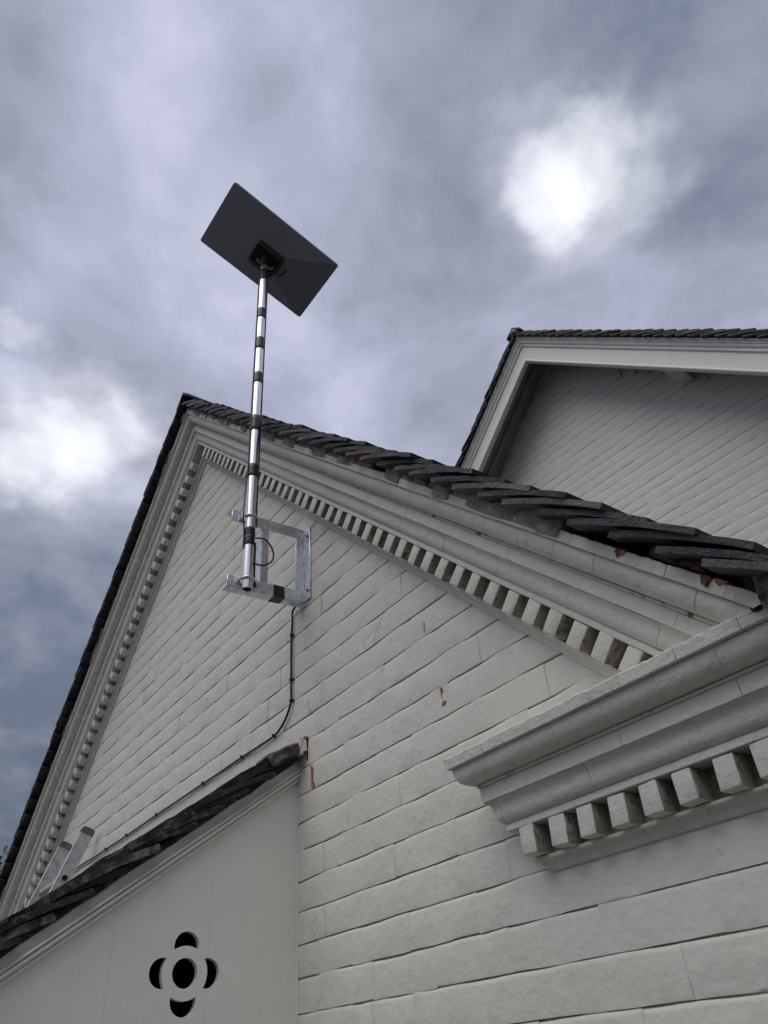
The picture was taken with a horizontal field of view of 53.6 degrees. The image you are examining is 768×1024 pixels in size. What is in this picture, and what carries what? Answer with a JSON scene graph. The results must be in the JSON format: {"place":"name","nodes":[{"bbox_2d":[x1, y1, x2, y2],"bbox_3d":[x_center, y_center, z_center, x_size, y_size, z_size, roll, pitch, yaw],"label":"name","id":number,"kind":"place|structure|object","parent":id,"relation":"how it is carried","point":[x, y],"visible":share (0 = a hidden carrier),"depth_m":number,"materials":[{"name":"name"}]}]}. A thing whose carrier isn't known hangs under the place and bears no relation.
{"place":"outdoors","nodes":[
{"label":"outdoors","id":0,"kind":"place"},
{"bbox_2d":[0,0,767,870],"label":"sky","id":1,"kind":"structure","parent":0,"point":[471,172],"materials":[{"name":"grey"}]},
{"bbox_2d":[455,327,767,616],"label":"tall gabled building","id":2,"kind":"structure","parent":0,"point":[668,426],"depth_m":5.35,"materials":[{"name":"paint"}]},
{"label":"ground","id":3,"kind":"structure","parent":0,"visible":0},
{"bbox_2d":[0,845,8,871],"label":"tree","id":4,"kind":"object","parent":3,"relation":"on","point":[5,852],"depth_m":10.53,"materials":[{"name":"green plant"}]},
{"bbox_2d":[0,736,308,1023],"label":"porch","id":5,"kind":"object","parent":3,"relation":"on","point":[214,873],"visible":1,"depth_m":1.84,"materials":[{"name":"paint"}]},
{"bbox_2d":[0,392,767,1023],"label":"gabled building","id":6,"kind":"structure","parent":3,"relation":"on","point":[532,782],"depth_m":1.68,"materials":[{"name":"paint"}]},
{"bbox_2d":[26,826,94,906],"bbox_3d":[-1.761,2.443,2.720,0.940,2.530,0.369,20,-43,-30],"label":"ladder","id":7,"kind":"object","parent":6,"relation":"attached to","point":[61,868],"visible":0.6,"depth_m":3.54,"materials":[{"name":"metal"}]},
{"bbox_2d":[76,275,295,869],"bbox_3d":[-1.036,0.346,3.519,0.255,1.992,2.283,20,-43,-30],"label":"cable","id":8,"kind":"object","parent":6,"relation":"attached to","point":[291,679],"visible":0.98,"depth_m":2.66,"materials":[{"name":"black plastic"}]},
{"bbox_2d":[222,509,310,607],"bbox_3d":[-0.384,0.146,2.539,0.285,0.308,0.082,20,-43,-30],"label":"wall bracket","id":9,"kind":"object","parent":6,"relation":"attached to","point":[299,596],"depth_m":2.54,"materials":[{"name":"metal"}]},
{"bbox_2d":[242,268,267,591],"bbox_3d":[-0.481,-0.420,2.884,0.044,1.657,0.036,20,-43,-30],"label":"mast","id":10,"kind":"object","parent":9,"relation":"attached to","point":[249,546],"visible":1,"depth_m":2.75,"materials":[{"name":"metal"}]},
{"bbox_2d":[201,182,337,316],"bbox_3d":[-0.535,-1.134,3.398,0.560,0.152,0.334,36,-52,-15],"label":"antenna","id":11,"kind":"object","parent":10,"relation":"attached to","point":[248,234],"visible":0.98,"depth_m":3.40,"materials":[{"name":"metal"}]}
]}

